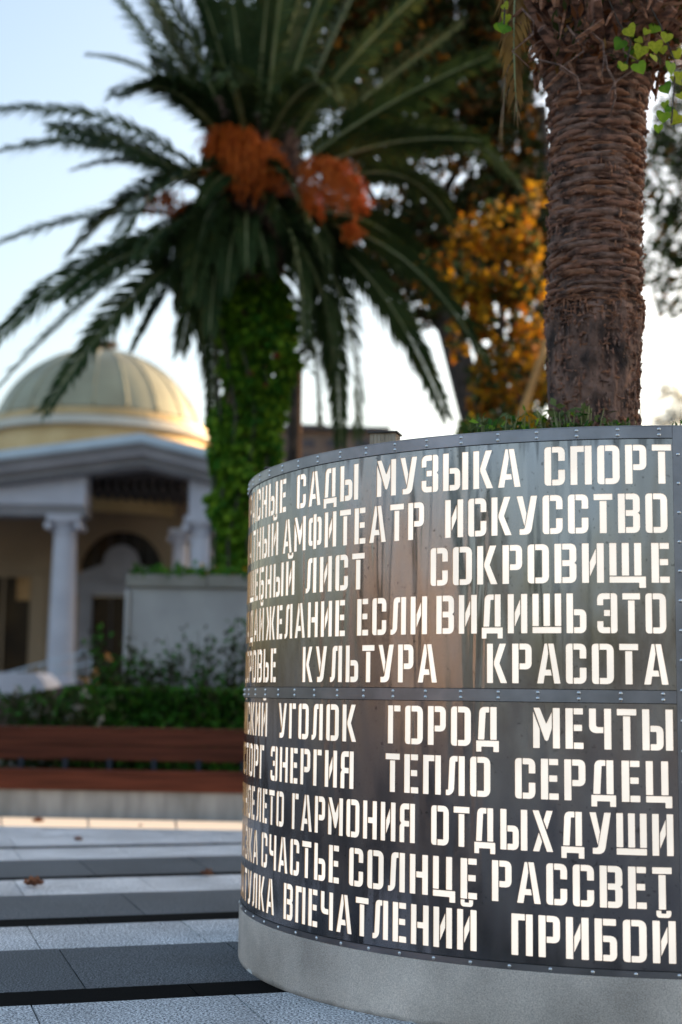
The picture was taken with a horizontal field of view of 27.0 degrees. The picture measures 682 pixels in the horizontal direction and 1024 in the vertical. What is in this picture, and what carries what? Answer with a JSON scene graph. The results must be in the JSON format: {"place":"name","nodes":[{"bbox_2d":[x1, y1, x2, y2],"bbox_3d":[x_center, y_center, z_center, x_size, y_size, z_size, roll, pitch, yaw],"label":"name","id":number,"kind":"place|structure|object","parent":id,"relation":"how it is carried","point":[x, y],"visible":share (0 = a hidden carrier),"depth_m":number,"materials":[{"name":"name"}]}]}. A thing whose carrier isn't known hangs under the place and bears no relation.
{"place":"outdoors","nodes":[
{"label":"outdoors","id":0,"kind":"place"},
{"bbox_2d":[0,759,57,767],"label":"planting bed","id":1,"kind":"object","parent":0,"point":[10,764],"depth_m":19.66,"materials":[{"name":"soil"}]},
{"bbox_2d":[0,684,106,768],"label":"flowering plant","id":2,"kind":"object","parent":1,"relation":"on","point":[18,701],"visible":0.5,"depth_m":16.94,"materials":[{"name":"green plant"}]},
{"bbox_2d":[0,700,120,768],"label":"flowering plant","id":3,"kind":"object","parent":1,"relation":"on","point":[50,715],"visible":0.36,"depth_m":16.88,"materials":[{"name":"green plant"}]},
{"bbox_2d":[2,688,146,768],"bbox_3d":[-3.178,2.660,17.001,1.735,1.105,1.123,1,-7,0],"label":"flowering plant","id":4,"kind":"object","parent":1,"relation":"on","point":[85,708],"visible":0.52,"depth_m":16.93,"materials":[{"name":"green plant"}]},
{"bbox_2d":[79,623,137,687],"bbox_3d":[-3.068,2.439,18.709,0.815,1.970,0.784,1,-7,0],"label":"rose bush","id":5,"kind":"object","parent":1,"relation":"on","point":[100,677],"visible":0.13,"depth_m":18.82,"materials":[{"name":"green plant"}]},
{"bbox_2d":[111,649,151,687],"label":"rose bush","id":6,"kind":"object","parent":1,"relation":"on","point":[135,678],"visible":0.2,"depth_m":18.62,"materials":[{"name":"green plant"}]},
{"bbox_2d":[120,641,184,688],"bbox_3d":[-2.486,2.560,18.843,0.842,1.696,0.700,1,-7,0],"label":"rose bush","id":7,"kind":"object","parent":1,"relation":"on","point":[153,676],"visible":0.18,"depth_m":18.88,"materials":[{"name":"green plant"}]},
{"bbox_2d":[61,684,244,770],"bbox_3d":[-1.719,2.788,17.834,3.450,1.266,1.275,1,-7,0],"label":"box hedge","id":8,"kind":"object","parent":1,"relation":"on","point":[190,707],"visible":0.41,"depth_m":17.36,"materials":[{"name":"green plant"}]},
{"bbox_2d":[156,624,210,689],"bbox_3d":[-2.111,2.458,18.959,0.753,1.938,0.626,1,-7,0],"label":"rose bush","id":9,"kind":"object","parent":1,"relation":"on","point":[177,675],"visible":0.23,"depth_m":18.95,"materials":[{"name":"green plant"}]},
{"bbox_2d":[122,574,246,689],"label":"planter wall","id":10,"kind":"structure","parent":1,"relation":"on","point":[159,606],"depth_m":20.98,"materials":[{"name":"white paint"}]},
{"bbox_2d":[128,556,247,579],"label":"creeping plant","id":11,"kind":"object","parent":10,"relation":"on","point":[203,572],"visible":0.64,"depth_m":21.14,"materials":[{"name":"green plant"}]},
{"bbox_2d":[189,628,245,690],"bbox_3d":[-1.697,2.470,18.861,0.762,1.898,0.690,4,-8,-22],"label":"rose bush","id":12,"kind":"object","parent":1,"relation":"on","point":[202,672],"visible":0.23,"depth_m":18.84,"materials":[{"name":"green plant"}]},
{"bbox_2d":[214,615,245,688],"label":"rose bush","id":13,"kind":"object","parent":1,"relation":"on","point":[241,673],"visible":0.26,"depth_m":18.79,"materials":[{"name":"green plant"}]},
{"bbox_2d":[0,0,535,566],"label":"date palm","id":14,"kind":"object","parent":1,"relation":"on","point":[252,94],"visible":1,"depth_m":22.14,"materials":[{"name":"green plant"}]},
{"bbox_2d":[201,257,305,574],"bbox_3d":[-1.437,-0.225,22.171,1.730,8.002,1.576,1,-7,0],"label":"climbing ivy","id":15,"kind":"object","parent":14,"relation":"attached to","point":[267,421],"visible":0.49,"depth_m":21.97,"materials":[{"name":"green plant"}]},
{"bbox_2d":[271,297,317,461],"bbox_3d":[-0.952,0.281,26.157,1.084,8.824,1.189,1,-7,0],"label":"slender tree","id":16,"kind":"object","parent":1,"relation":"on","point":[292,442],"visible":0.13,"depth_m":26.34,"materials":[{"name":"brown plant"}]},
{"bbox_2d":[298,370,302,457],"bbox_3d":[-0.842,0.942,27.101,0.146,7.757,0.149,1,-7,0],"label":"lamp pole","id":17,"kind":"object","parent":1,"relation":"on","point":[300,419],"depth_m":27.41,"materials":[{"name":"black metal"}]},
{"bbox_2d":[274,0,551,422],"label":"broadleaf tree","id":18,"kind":"object","parent":1,"relation":"on","point":[477,102],"visible":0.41,"depth_m":27.42,"materials":[{"name":"green plant"}]},
{"bbox_2d":[399,179,547,425],"bbox_3d":[2.205,-0.555,22.546,2.663,9.637,1.282,1,-7,0],"label":"golden leaf tree","id":19,"kind":"object","parent":1,"relation":"on","point":[494,396],"visible":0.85,"depth_m":22.74,"materials":[{"name":"orange plant"}]},
{"bbox_2d":[453,411,548,433],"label":"shrub","id":20,"kind":"object","parent":1,"relation":"on","point":[462,427],"visible":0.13,"depth_m":19.08,"materials":[{"name":"green plant"}]},
{"bbox_2d":[0,817,417,1023],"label":"plaza paving","id":21,"kind":"structure","parent":0,"point":[119,926],"depth_m":8.02,"materials":[{"name":"black stone"}]},
{"bbox_2d":[23,875,43,885],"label":"dry leaf","id":22,"kind":"object","parent":21,"relation":"on","point":[31,880],"visible":1,"depth_m":9.91,"materials":[{"name":"brown plant"}]},
{"bbox_2d":[0,817,241,829],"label":"light strip","id":23,"kind":"object","parent":21,"relation":"on","point":[99,823],"visible":0.68,"depth_m":14.65,"materials":[{"name":"beige"}]},
{"bbox_2d":[32,816,43,821],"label":"dry leaf","id":24,"kind":"object","parent":23,"relation":"on","point":[37,819],"visible":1,"depth_m":14.74,"materials":[{"name":"brown plant"}]},
{"bbox_2d":[0,726,243,821],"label":"bench","id":25,"kind":"object","parent":21,"relation":"on","point":[153,793],"visible":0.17,"depth_m":15.40,"materials":[{"name":"wood"}]},
{"bbox_2d":[200,868,213,875],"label":"dry leaf","id":26,"kind":"object","parent":21,"relation":"on","point":[207,872],"visible":1,"depth_m":10.61,"materials":[{"name":"brown plant"}]},
{"bbox_2d":[238,425,681,1023],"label":"cylindrical planter","id":27,"kind":"object","parent":21,"relation":"on","point":[462,755],"visible":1,"depth_m":5.97,"materials":[{"name":"metal"}]},
{"bbox_2d":[368,431,401,443],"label":"building","id":28,"kind":"structure","parent":27,"relation":"on","point":[381,436],"depth_m":7.36,"materials":[{"name":"beige stone"}]},
{"bbox_2d":[467,412,522,432],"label":"groundcover plant","id":29,"kind":"object","parent":27,"relation":"on","point":[483,427],"visible":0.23,"depth_m":7.41,"materials":[{"name":"green plant"}]},
{"bbox_2d":[502,405,547,511],"bbox_3d":[1.031,-0.282,8.016,0.274,0.623,0.254,-2,-8,23],"label":"groundcover plant","id":30,"kind":"object","parent":27,"relation":"on","point":[529,425],"visible":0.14,"depth_m":8.01,"materials":[{"name":"green plant"}]},
{"bbox_2d":[534,398,615,427],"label":"groundcover plant","id":31,"kind":"object","parent":27,"relation":"on","point":[560,416],"visible":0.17,"depth_m":7.25,"materials":[{"name":"green plant"}]},
{"bbox_2d":[494,0,681,427],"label":"palm trunk","id":32,"kind":"object","parent":27,"relation":"on","point":[596,121],"visible":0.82,"depth_m":7.87,"materials":[{"name":"brown plant"}]},
{"bbox_2d":[493,0,681,132],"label":"hanging vine","id":33,"kind":"object","parent":32,"relation":"hanging from","point":[638,51],"visible":0.99,"depth_m":7.71,"materials":[{"name":"green plant"}]},
{"bbox_2d":[598,417,636,425],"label":"groundcover plant","id":34,"kind":"object","parent":27,"relation":"on","point":[616,422],"visible":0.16,"depth_m":7.40,"materials":[{"name":"green plant"}]},
{"bbox_2d":[0,0,681,596],"label":"sky","id":35,"kind":"structure","parent":0,"point":[44,44],"materials":[{"name":"white"}]},
{"bbox_2d":[517,338,546,420],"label":"leaning branch","id":36,"kind":"object","parent":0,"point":[530,388],"visible":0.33,"depth_m":21.30,"materials":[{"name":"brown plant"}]},
{"label":"ground","id":37,"kind":"structure","parent":0,"visible":0},
{"bbox_2d":[0,672,59,696],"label":"stair block","id":38,"kind":"structure","parent":37,"relation":"on","point":[26,682],"depth_m":35.74,"materials":[{"name":"white paint"}]},
{"bbox_2d":[0,682,87,729],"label":"ramp wall","id":39,"kind":"structure","parent":37,"relation":"on","point":[59,689],"depth_m":29.53,"materials":[{"name":"grey concrete"}]},
{"bbox_2d":[10,651,91,683],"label":"handrail","id":40,"kind":"object","parent":37,"relation":"on","point":[57,660],"visible":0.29,"depth_m":40.73,"materials":[{"name":"metal"}]},
{"bbox_2d":[0,339,213,686],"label":"domed pavilion","id":41,"kind":"structure","parent":37,"relation":"on","point":[105,482],"depth_m":48.84,"materials":[{"name":"grey paint"}]},
{"bbox_2d":[0,577,5,671],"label":"window frame","id":42,"kind":"structure","parent":41,"relation":"in","point":[4,578],"depth_m":49.42,"materials":[{"name":"beige paint"}]},
{"bbox_2d":[0,577,30,672],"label":"window glass","id":43,"kind":"structure","parent":41,"relation":"in","point":[16,612],"depth_m":49.47,"materials":[{"name":"black glass"}]},
{"bbox_2d":[27,577,32,672],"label":"window frame","id":44,"kind":"structure","parent":41,"relation":"in","point":[31,577],"depth_m":49.38,"materials":[{"name":"beige paint"}]},
{"bbox_2d":[92,596,124,682],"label":"door","id":45,"kind":"structure","parent":41,"relation":"in","point":[101,604],"depth_m":48.94,"materials":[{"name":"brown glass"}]},
{"bbox_2d":[279,424,390,461],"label":"distant house","id":46,"kind":"structure","parent":37,"relation":"on","point":[315,440],"depth_m":62.87,"materials":[{"name":"brown glass"}]},
{"bbox_2d":[302,439,314,446],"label":"window","id":47,"kind":"structure","parent":46,"relation":"in","point":[305,442],"depth_m":62.85,"materials":[{"name":"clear glass"}]},
{"bbox_2d":[326,440,341,447],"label":"window","id":48,"kind":"structure","parent":46,"relation":"in","point":[328,442],"depth_m":62.84,"materials":[{"name":"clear glass"}]},
{"bbox_2d":[354,440,369,446],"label":"window","id":49,"kind":"structure","parent":46,"relation":"in","point":[365,442],"depth_m":62.85,"materials":[{"name":"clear glass"}]},
{"bbox_2d":[640,43,681,319],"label":"broadleaf tree","id":50,"kind":"object","parent":37,"relation":"on","point":[666,142],"visible":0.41,"depth_m":31.90,"materials":[{"name":"green plant"}]},
{"bbox_2d":[646,381,681,424],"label":"tree","id":51,"kind":"object","parent":37,"relation":"on","point":[675,416],"visible":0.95,"depth_m":91.50,"materials":[{"name":"white plant"}]}
]}

